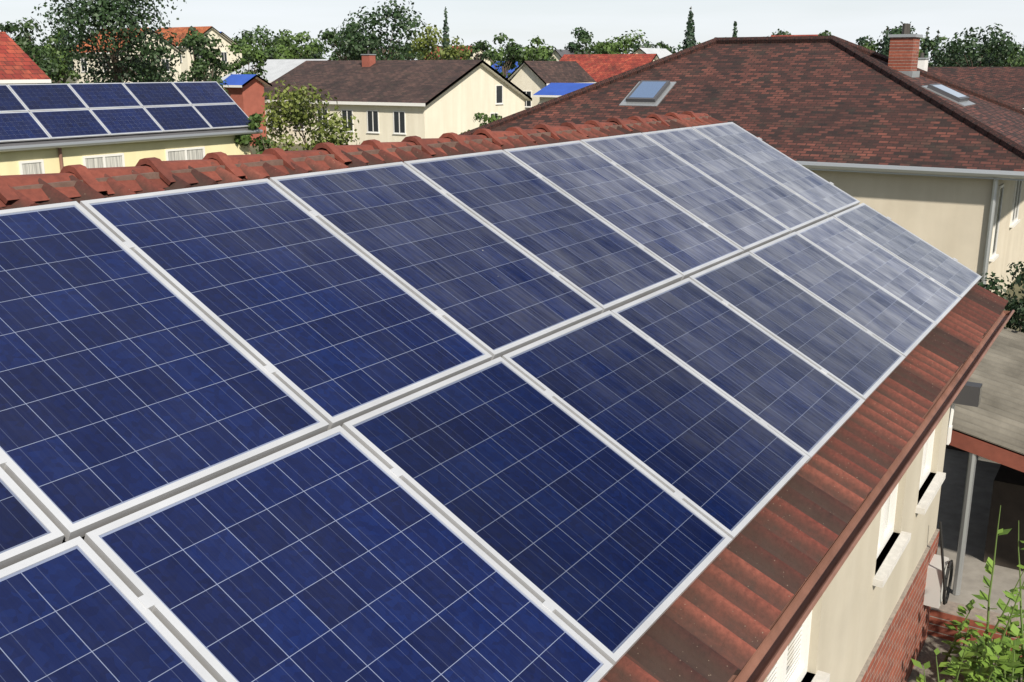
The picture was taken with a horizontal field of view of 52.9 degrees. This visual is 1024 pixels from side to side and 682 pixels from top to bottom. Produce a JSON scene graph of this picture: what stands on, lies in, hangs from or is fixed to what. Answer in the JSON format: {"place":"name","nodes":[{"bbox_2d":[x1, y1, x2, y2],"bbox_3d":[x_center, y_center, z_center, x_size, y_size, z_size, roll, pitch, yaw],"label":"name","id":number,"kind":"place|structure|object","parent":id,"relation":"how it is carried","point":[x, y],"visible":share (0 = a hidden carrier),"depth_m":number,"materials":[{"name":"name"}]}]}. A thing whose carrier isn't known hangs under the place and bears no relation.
{"place":"outdoors","nodes":[
{"label":"outdoors","id":0,"kind":"place"},
{"bbox_2d":[0,32,50,83],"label":"roof","id":1,"kind":"structure","parent":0,"point":[18,64],"depth_m":43.77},
{"bbox_2d":[0,135,250,175],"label":"house walls","id":2,"kind":"structure","parent":0,"point":[38,161],"depth_m":27.48,"materials":[{"name":"paint"}]},
{"bbox_2d":[7,84,87,110],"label":"solar panel","id":3,"kind":"object","parent":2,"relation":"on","point":[41,97],"visible":1,"depth_m":26.71,"materials":[{"name":"glass"}]},
{"bbox_2d":[68,83,141,108],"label":"solar panel","id":4,"kind":"object","parent":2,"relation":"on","point":[102,95],"visible":1,"depth_m":28.13,"materials":[{"name":"glass"}]},
{"bbox_2d":[0,126,259,151],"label":"house roof","id":5,"kind":"structure","parent":2,"relation":"on","point":[111,137],"depth_m":27.34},
{"bbox_2d":[0,84,27,111],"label":"solar panel","id":6,"kind":"object","parent":5,"relation":"on","point":[10,101],"visible":1,"depth_m":25.80,"materials":[{"name":"glass"}]},
{"bbox_2d":[0,111,50,142],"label":"solar panel","id":7,"kind":"object","parent":5,"relation":"on","point":[19,126],"visible":1,"depth_m":25.32,"materials":[{"name":"glass"}]},
{"bbox_2d":[29,109,109,138],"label":"solar panel","id":8,"kind":"object","parent":5,"relation":"on","point":[65,124],"visible":1,"depth_m":26.46,"materials":[{"name":"glass"}]},
{"bbox_2d":[89,107,163,135],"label":"solar panel","id":9,"kind":"object","parent":5,"relation":"on","point":[125,121],"visible":1,"depth_m":27.89,"materials":[{"name":"glass"}]},
{"bbox_2d":[0,129,262,151],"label":"rain gutter","id":10,"kind":"object","parent":5,"relation":"attached to","point":[88,143],"visible":1,"depth_m":27.29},
{"bbox_2d":[143,105,211,131],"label":"solar panel","id":11,"kind":"object","parent":5,"relation":"on","point":[177,118],"visible":1,"depth_m":29.32,"materials":[{"name":"glass"}]},
{"bbox_2d":[192,104,249,128],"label":"solar panel","id":12,"kind":"object","parent":5,"relation":"on","point":[219,116],"visible":0.83,"depth_m":30.71,"materials":[{"name":"glass"}]},
{"bbox_2d":[122,82,190,106],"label":"solar panel","id":13,"kind":"object","parent":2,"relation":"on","point":[151,94],"visible":1,"depth_m":29.57,"materials":[{"name":"glass"}]},
{"bbox_2d":[172,81,235,104],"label":"solar panel","id":14,"kind":"object","parent":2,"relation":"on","point":[203,93],"visible":1,"depth_m":30.98,"materials":[{"name":"glass"}]},
{"bbox_2d":[73,30,181,82],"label":"orange house walls","id":15,"kind":"structure","parent":0,"point":[82,73],"depth_m":106.89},
{"bbox_2d":[76,27,184,54],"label":"roof","id":16,"kind":"structure","parent":15,"relation":"on","point":[177,50],"depth_m":106.37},
{"bbox_2d":[180,29,235,81],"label":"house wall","id":17,"kind":"structure","parent":0,"point":[186,62],"depth_m":131.30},
{"bbox_2d":[155,26,235,46],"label":"roof","id":18,"kind":"structure","parent":17,"relation":"on","point":[179,31],"depth_m":131.46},
{"bbox_2d":[226,78,266,145],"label":"blue shed walls","id":19,"kind":"structure","parent":0,"point":[248,99],"depth_m":70.47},
{"bbox_2d":[220,74,271,87],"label":"roof","id":20,"kind":"structure","parent":19,"relation":"on","point":[238,80],"depth_m":70.15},
{"bbox_2d":[221,59,329,82],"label":"roof","id":21,"kind":"structure","parent":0,"point":[276,68],"depth_m":89.94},
{"bbox_2d":[265,65,524,144],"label":"house walls","id":22,"kind":"structure","parent":0,"point":[456,107],"depth_m":69.23,"materials":[{"name":"paint"}]},
{"bbox_2d":[264,60,531,105],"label":"house roof","id":23,"kind":"structure","parent":22,"relation":"on","point":[398,82],"depth_m":71.08,"materials":[{"name":"tile"}]},
{"bbox_2d":[361,50,375,66],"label":"house chimney","id":24,"kind":"object","parent":23,"relation":"on","point":[368,60],"visible":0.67,"depth_m":74.06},
{"bbox_2d":[0,0,1023,62],"label":"sky","id":25,"kind":"structure","parent":0,"point":[553,21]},
{"bbox_2d":[511,64,546,108],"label":"white house gable walls","id":26,"kind":"structure","parent":0,"point":[526,79],"depth_m":84.91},
{"bbox_2d":[507,61,595,84],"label":"roof","id":27,"kind":"structure","parent":26,"relation":"on","point":[547,72],"depth_m":86.90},
{"bbox_2d":[51,75,1023,330],"bbox_3d":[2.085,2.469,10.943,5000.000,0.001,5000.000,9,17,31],"label":"ground","id":28,"kind":"structure","parent":0,"point":[1016,288],"depth_m":66.11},
{"bbox_2d":[0,21,37,55],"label":"tree","id":29,"kind":"object","parent":28,"relation":"on","point":[7,28],"visible":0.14,"depth_m":69.83,"materials":[{"name":"green plant"}]},
{"bbox_2d":[13,17,61,83],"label":"tree","id":30,"kind":"object","parent":28,"relation":"on","point":[49,70],"visible":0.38,"depth_m":52.10,"materials":[{"name":"green plant"}]},
{"bbox_2d":[42,28,80,83],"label":"tree","id":31,"kind":"object","parent":28,"relation":"on","point":[62,72],"visible":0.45,"depth_m":99.67,"materials":[{"name":"green plant"}]},
{"bbox_2d":[30,0,186,82],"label":"tree","id":32,"kind":"object","parent":28,"relation":"on","point":[127,67],"visible":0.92,"depth_m":61.58,"materials":[{"name":"green plant"}]},
{"bbox_2d":[178,26,210,81],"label":"tree","id":33,"kind":"object","parent":28,"relation":"on","point":[196,50],"visible":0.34,"depth_m":120.16,"materials":[{"name":"green plant"}]},
{"bbox_2d":[175,30,230,95],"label":"tree","id":34,"kind":"object","parent":28,"relation":"on","point":[195,37],"visible":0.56,"depth_m":58.21,"materials":[{"name":"green plant"}]},
{"bbox_2d":[202,60,235,87],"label":"tree","id":35,"kind":"object","parent":28,"relation":"on","point":[220,72],"visible":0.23,"depth_m":104.87,"materials":[{"name":"green plant"}]},
{"bbox_2d":[224,43,269,81],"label":"tree","id":36,"kind":"object","parent":28,"relation":"on","point":[256,56],"visible":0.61,"depth_m":75.05,"materials":[{"name":"green plant"}]},
{"bbox_2d":[232,37,270,61],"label":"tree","id":37,"kind":"object","parent":28,"relation":"on","point":[254,42],"visible":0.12,"depth_m":220.86,"materials":[{"name":"green plant"}]},
{"bbox_2d":[234,113,272,153],"bbox_3d":[-7.730,-5.017,31.533,1.264,3.928,1.303,9,17,31],"label":"bush","id":38,"kind":"object","parent":28,"relation":"on","point":[255,119],"visible":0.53,"depth_m":31.09,"materials":[{"name":"green plant"}]},
{"bbox_2d":[233,25,291,53],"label":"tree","id":39,"kind":"object","parent":28,"relation":"on","point":[246,34],"visible":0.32,"depth_m":296.66,"materials":[{"name":"green plant"}]},
{"bbox_2d":[265,29,319,58],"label":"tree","id":40,"kind":"object","parent":28,"relation":"on","point":[285,33],"visible":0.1,"depth_m":214.45,"materials":[{"name":"green plant"}]},
{"bbox_2d":[271,31,325,58],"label":"tree","id":41,"kind":"object","parent":28,"relation":"on","point":[289,51],"visible":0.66,"depth_m":140.12,"materials":[{"name":"green plant"}]},
{"bbox_2d":[260,80,359,150],"bbox_3d":[-6.642,-6.042,33.579,3.149,4.848,3.694,-5,16,-17],"label":"young tree","id":42,"kind":"object","parent":28,"relation":"on","point":[297,111],"visible":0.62,"depth_m":32.96,"materials":[{"name":"green plant"}]},
{"bbox_2d":[318,20,362,59],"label":"tall tree","id":43,"kind":"object","parent":28,"relation":"on","point":[328,35],"visible":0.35,"depth_m":130.51,"materials":[{"name":"green plant"}]},
{"bbox_2d":[332,0,430,59],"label":"tall tree","id":44,"kind":"object","parent":28,"relation":"on","point":[355,35],"visible":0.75,"depth_m":124.14,"materials":[{"name":"green plant"}]},
{"bbox_2d":[409,23,471,59],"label":"tree","id":45,"kind":"object","parent":28,"relation":"on","point":[447,53],"visible":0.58,"depth_m":115.26,"materials":[{"name":"green plant"}]},
{"bbox_2d":[441,7,451,59],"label":"cypress tree","id":46,"kind":"object","parent":28,"relation":"on","point":[445,28],"visible":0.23,"depth_m":150.76,"materials":[{"name":"green plant"}]},
{"bbox_2d":[468,40,491,60],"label":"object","id":47,"kind":"object","parent":28,"relation":"on","point":[482,46],"visible":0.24,"depth_m":163.71,"materials":[{"name":"green plant"}]},
{"bbox_2d":[461,112,501,132],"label":"bush","id":48,"kind":"object","parent":28,"relation":"on","point":[485,117],"visible":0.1,"depth_m":42.14,"materials":[{"name":"green plant"}]},
{"bbox_2d":[486,45,506,65],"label":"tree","id":49,"kind":"object","parent":28,"relation":"on","point":[500,54],"visible":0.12,"depth_m":262.23,"materials":[{"name":"green plant"}]},
{"bbox_2d":[482,33,523,77],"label":"tree","id":50,"kind":"object","parent":28,"relation":"on","point":[513,54],"visible":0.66,"depth_m":100.65,"materials":[{"name":"green plant"}]},
{"bbox_2d":[516,35,550,64],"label":"tree","id":51,"kind":"object","parent":28,"relation":"on","point":[537,55],"visible":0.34,"depth_m":109.66,"materials":[{"name":"green plant"}]},
{"bbox_2d":[564,27,592,52],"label":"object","id":52,"kind":"object","parent":28,"relation":"on","point":[572,45],"visible":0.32,"depth_m":152.91,"materials":[{"name":"green plant"}]},
{"bbox_2d":[573,35,603,53],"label":"tree","id":53,"kind":"object","parent":28,"relation":"on","point":[587,49],"visible":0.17,"depth_m":125.67,"materials":[{"name":"green plant"}]},
{"bbox_2d":[588,41,616,53],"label":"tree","id":54,"kind":"object","parent":28,"relation":"on","point":[598,45],"visible":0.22,"depth_m":251.92,"materials":[{"name":"green plant"}]},
{"bbox_2d":[603,29,646,53],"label":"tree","id":55,"kind":"object","parent":28,"relation":"on","point":[630,41],"visible":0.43,"depth_m":281.27,"materials":[{"name":"green plant"}]},
{"bbox_2d":[681,7,696,49],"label":"spruce tree","id":56,"kind":"object","parent":28,"relation":"on","point":[689,33],"visible":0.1,"depth_m":85.35,"materials":[{"name":"green plant"}]},
{"bbox_2d":[860,27,901,56],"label":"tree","id":57,"kind":"object","parent":28,"relation":"on","point":[889,32],"visible":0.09,"depth_m":257.78,"materials":[{"name":"green plant"}]},
{"bbox_2d":[881,26,888,55],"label":"conifer tree","id":58,"kind":"object","parent":28,"relation":"on","point":[885,47],"visible":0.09,"depth_m":90.28,"materials":[{"name":"green plant"}]},
{"bbox_2d":[919,35,948,66],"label":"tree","id":59,"kind":"object","parent":28,"relation":"on","point":[939,38],"visible":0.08,"depth_m":165.60,"materials":[{"name":"green plant"}]},
{"bbox_2d":[929,32,990,65],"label":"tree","id":60,"kind":"object","parent":28,"relation":"on","point":[947,46],"visible":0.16,"depth_m":292.20,"materials":[{"name":"green plant"}]},
{"bbox_2d":[928,601,1023,656],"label":"low brick wall","id":61,"kind":"structure","parent":28,"relation":"on","point":[941,616],"depth_m":9.60,"materials":[{"name":"brick"}]},
{"bbox_2d":[933,24,1023,66],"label":"broad tree","id":62,"kind":"object","parent":28,"relation":"on","point":[1012,48],"visible":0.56,"depth_m":79.89,"materials":[{"name":"green plant"}]},
{"bbox_2d":[968,38,1023,66],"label":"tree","id":63,"kind":"object","parent":28,"relation":"on","point":[1009,64],"visible":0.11,"depth_m":221.83,"materials":[{"name":"green plant"}]},
{"bbox_2d":[977,261,1023,332],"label":"bush","id":64,"kind":"object","parent":28,"relation":"on","point":[1016,320],"visible":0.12,"depth_m":13.09,"materials":[{"name":"green plant"}]},
{"bbox_2d":[1004,45,1023,66],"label":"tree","id":65,"kind":"object","parent":28,"relation":"on","point":[1016,62],"visible":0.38,"depth_m":184.40,"materials":[{"name":"green plant"}]},
{"bbox_2d":[533,83,593,96],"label":"roof","id":66,"kind":"structure","parent":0,"point":[554,89],"depth_m":80.89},
{"bbox_2d":[559,54,659,81],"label":"roof","id":67,"kind":"structure","parent":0,"point":[598,67],"depth_m":96.04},
{"bbox_2d":[632,48,671,57],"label":"roof","id":68,"kind":"structure","parent":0,"point":[660,53],"depth_m":141.92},
{"bbox_2d":[728,336,983,681],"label":"house fascia","id":69,"kind":"structure","parent":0,"point":[934,401],"depth_m":6.46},
{"bbox_2d":[731,310,1014,681],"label":"rain gutter","id":70,"kind":"object","parent":69,"relation":"attached to","point":[775,642],"visible":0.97,"depth_m":4.66,"materials":[{"name":"metal"}]},
{"bbox_2d":[764,407,949,681],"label":"house walls","id":71,"kind":"structure","parent":0,"point":[863,629],"depth_m":7.68,"materials":[{"name":"paint"}]},
{"bbox_2d":[0,114,1007,681],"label":"roof tiles","id":72,"kind":"object","parent":71,"relation":"on","point":[716,620],"visible":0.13,"depth_m":4.51,"materials":[{"name":"tile"}]},
{"bbox_2d":[0,467,63,569],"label":"solar panel","id":73,"kind":"object","parent":72,"relation":"on","point":[28,528],"visible":0.89,"depth_m":2.63,"materials":[{"name":"glass"}]},
{"bbox_2d":[0,536,216,681],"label":"solar panel","id":74,"kind":"object","parent":72,"relation":"on","point":[74,610],"visible":1,"depth_m":2.47,"materials":[{"name":"glass"}]},
{"bbox_2d":[0,201,328,541],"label":"solar panel","id":75,"kind":"object","parent":72,"relation":"on","point":[131,382],"visible":0.87,"depth_m":3.27,"materials":[{"name":"glass"}]},
{"bbox_2d":[80,178,491,429],"bbox_3d":[-0.880,-0.222,4.145,1.265,0.706,0.992,9,17,31],"label":"solar panel","id":76,"kind":"object","parent":72,"relation":"on","point":[331,327],"visible":0.8,"depth_m":4.07,"materials":[{"name":"glass"}]},
{"bbox_2d":[84,425,612,681],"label":"solar panel","id":77,"kind":"object","parent":72,"relation":"on","point":[339,553],"visible":0.9,"depth_m":2.93,"materials":[{"name":"glass"}]},
{"bbox_2d":[269,162,602,360],"bbox_3d":[-0.344,-0.444,4.972,1.265,0.706,0.992,9,17,31],"label":"solar panel","id":78,"kind":"object","parent":72,"relation":"on","point":[495,294],"visible":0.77,"depth_m":4.90,"materials":[{"name":"glass"}]},
{"bbox_2d":[0,137,957,611],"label":"clamps","id":79,"kind":"object","parent":72,"relation":"on","point":[146,601],"visible":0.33,"depth_m":3.85,"materials":[{"name":"metal"}]},
{"bbox_2d":[342,357,731,669],"bbox_3d":[0.125,0.535,3.730,1.071,0.602,0.992,9,17,31],"label":"solar panel","id":80,"kind":"object","parent":72,"relation":"on","point":[607,550],"visible":0.83,"depth_m":3.65,"materials":[{"name":"glass"}]},
{"bbox_2d":[404,150,682,313],"bbox_3d":[0.193,-0.663,5.799,1.265,0.706,0.992,9,17,31],"label":"solar panel","id":81,"kind":"object","parent":72,"relation":"on","point":[597,260],"visible":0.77,"depth_m":5.74,"materials":[{"name":"glass"}]},
{"bbox_2d":[503,140,743,280],"bbox_3d":[0.730,-0.882,6.625,1.265,0.706,0.992,9,17,31],"label":"solar panel","id":82,"kind":"object","parent":72,"relation":"on","point":[665,230],"visible":0.77,"depth_m":6.58,"materials":[{"name":"glass"}]},
{"bbox_2d":[502,310,809,543],"bbox_3d":[0.662,0.315,4.557,1.071,0.602,0.992,9,17,31],"label":"solar panel","id":83,"kind":"object","parent":72,"relation":"on","point":[725,464],"visible":0.81,"depth_m":4.49,"materials":[{"name":"glass"}]},
{"bbox_2d":[580,133,790,253],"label":"solar panel","id":84,"kind":"object","parent":72,"relation":"on","point":[732,217],"visible":0.77,"depth_m":7.40,"materials":[{"name":"glass"}]},
{"bbox_2d":[642,127,828,233],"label":"solar panel","id":85,"kind":"object","parent":72,"relation":"on","point":[792,211],"visible":0.81,"depth_m":8.24,"materials":[{"name":"glass"}]},
{"bbox_2d":[611,278,864,462],"bbox_3d":[1.199,0.101,5.385,1.071,0.602,0.992,9,17,31],"label":"solar panel","id":86,"kind":"object","parent":72,"relation":"on","point":[804,405],"visible":0.77,"depth_m":5.33,"materials":[{"name":"glass"}]},
{"bbox_2d":[692,122,859,217],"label":"solar panel","id":87,"kind":"object","parent":72,"relation":"on","point":[821,193],"visible":0.76,"depth_m":9.07,"materials":[{"name":"glass"}]},
{"bbox_2d":[689,252,904,402],"bbox_3d":[1.736,-0.122,6.211,1.071,0.602,0.992,9,17,31],"label":"solar panel","id":88,"kind":"object","parent":72,"relation":"on","point":[853,357],"visible":0.79,"depth_m":6.16,"materials":[{"name":"glass"}]},
{"bbox_2d":[749,232,935,358],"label":"solar panel","id":89,"kind":"object","parent":72,"relation":"on","point":[884,316],"visible":0.81,"depth_m":6.99,"materials":[{"name":"glass"}]},
{"bbox_2d":[796,216,961,327],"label":"solar panel","id":90,"kind":"object","parent":72,"relation":"on","point":[901,280],"visible":0.81,"depth_m":7.83,"materials":[{"name":"glass"}]},
{"bbox_2d":[833,203,981,297],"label":"solar panel","id":91,"kind":"object","parent":72,"relation":"on","point":[954,276],"visible":0.82,"depth_m":8.66,"materials":[{"name":"glass"}]},
{"bbox_2d":[767,611,829,681],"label":"house window","id":92,"kind":"structure","parent":71,"relation":"attached to","point":[791,665],"depth_m":5.90,"materials":[{"name":"white paint"}]},
{"bbox_2d":[872,484,910,587],"bbox_3d":[2.725,1.259,7.433,0.180,0.700,0.900,9,17,31],"label":"house window","id":93,"kind":"structure","parent":71,"relation":"attached to","point":[893,555],"depth_m":7.55,"materials":[{"name":"white paint"}]},
{"bbox_2d":[915,430,945,514],"bbox_3d":[3.480,0.950,8.596,0.180,0.700,0.900,9,17,31],"label":"house window","id":94,"kind":"structure","parent":71,"relation":"attached to","point":[925,499],"depth_m":8.73,"materials":[{"name":"white paint"}]},
{"bbox_2d":[946,381,981,444],"bbox_3d":[4.025,0.656,9.177,0.241,0.580,0.140,9,17,31],"label":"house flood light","id":95,"kind":"object","parent":71,"relation":"attached to","point":[969,394],"visible":0.68,"depth_m":9.07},
{"bbox_2d":[810,170,1023,295],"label":"house walls","id":96,"kind":"structure","parent":0,"point":[948,216],"depth_m":21.17,"materials":[{"name":"paint"}]},
{"bbox_2d":[459,35,1023,180],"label":"house roof","id":97,"kind":"structure","parent":96,"relation":"on","point":[833,99],"depth_m":24.15,"materials":[{"name":"tile"}]},
{"bbox_2d":[619,80,675,106],"bbox_3d":[3.445,-6.285,26.086,1.040,0.621,1.159,9,17,31],"label":"skylight","id":98,"kind":"object","parent":97,"relation":"on","point":[648,93],"visible":1,"depth_m":25.94,"materials":[{"name":"glass"}]},
{"bbox_2d":[888,23,922,77],"bbox_3d":[9.748,-7.073,25.605,0.670,1.580,0.870,9,17,31],"label":"house chimney","id":99,"kind":"object","parent":97,"relation":"on","point":[904,51],"visible":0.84,"depth_m":25.29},
{"bbox_2d":[922,84,974,106],"bbox_3d":[10.437,-5.882,24.561,0.997,0.498,1.540,9,17,31],"label":"skylight","id":100,"kind":"object","parent":97,"relation":"on","point":[951,94],"visible":1,"depth_m":24.12,"materials":[{"name":"silver metal"}]},
{"bbox_2d":[796,161,1023,287],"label":"rain gutter","id":101,"kind":"object","parent":96,"relation":"attached to","point":[926,170],"visible":0.6,"depth_m":20.46,"materials":[{"name":"metal"}]},
{"bbox_2d":[917,53,929,70],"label":"house chimney","id":102,"kind":"object","parent":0,"point":[922,63],"visible":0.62,"depth_m":53.68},
{"bbox_2d":[923,521,953,608],"bbox_3d":[3.819,1.941,9.152,0.174,0.865,0.404,9,17,31],"label":"air conditioner unit","id":103,"kind":"object","parent":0,"point":[940,567],"visible":1,"depth_m":9.12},
{"bbox_2d":[907,635,1021,681],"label":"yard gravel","id":104,"kind":"structure","parent":0,"point":[929,647],"depth_m":9.32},
{"bbox_2d":[911,505,1023,681],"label":"shrub","id":105,"kind":"object","parent":104,"relation":"on","point":[985,651],"visible":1,"depth_m":8.58,"materials":[{"name":"green plant"}]},
{"bbox_2d":[927,67,1023,108],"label":"house roof","id":106,"kind":"structure","parent":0,"point":[1005,84],"depth_m":52.12,"materials":[{"name":"tile"}]},
{"bbox_2d":[936,448,1023,618],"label":"yard paving","id":107,"kind":"structure","parent":0,"point":[955,466],"depth_m":11.31,"materials":[{"name":"concrete"}]},
{"bbox_2d":[952,452,999,595],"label":"shelter posts","id":108,"kind":"object","parent":107,"relation":"on","point":[967,500],"visible":0.64,"depth_m":9.72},
{"bbox_2d":[946,429,1023,471],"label":"shelter beams","id":109,"kind":"structure","parent":108,"relation":"on","point":[988,450],"depth_m":9.46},
{"bbox_2d":[952,327,1023,454],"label":"patio roof","id":110,"kind":"structure","parent":109,"relation":"on","point":[996,416],"depth_m":10.55,"materials":[{"name":"wood"}]},
{"bbox_2d":[946,445,1023,570],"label":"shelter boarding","id":111,"kind":"object","parent":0,"point":[1008,491],"visible":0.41,"depth_m":10.39,"materials":[{"name":"wood"}]},
{"bbox_3d":[-3.102,-0.095,5.134,2.854,1.538,14.090,9,17,31],"label":"main roof","id":112,"kind":"object","parent":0,"visible":0},
{"bbox_2d":[0,111,710,206],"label":"roof ridge tiles","id":113,"kind":"object","parent":112,"relation":"on","point":[88,176],"visible":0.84,"depth_m":5.03,"materials":[{"name":"tile"}]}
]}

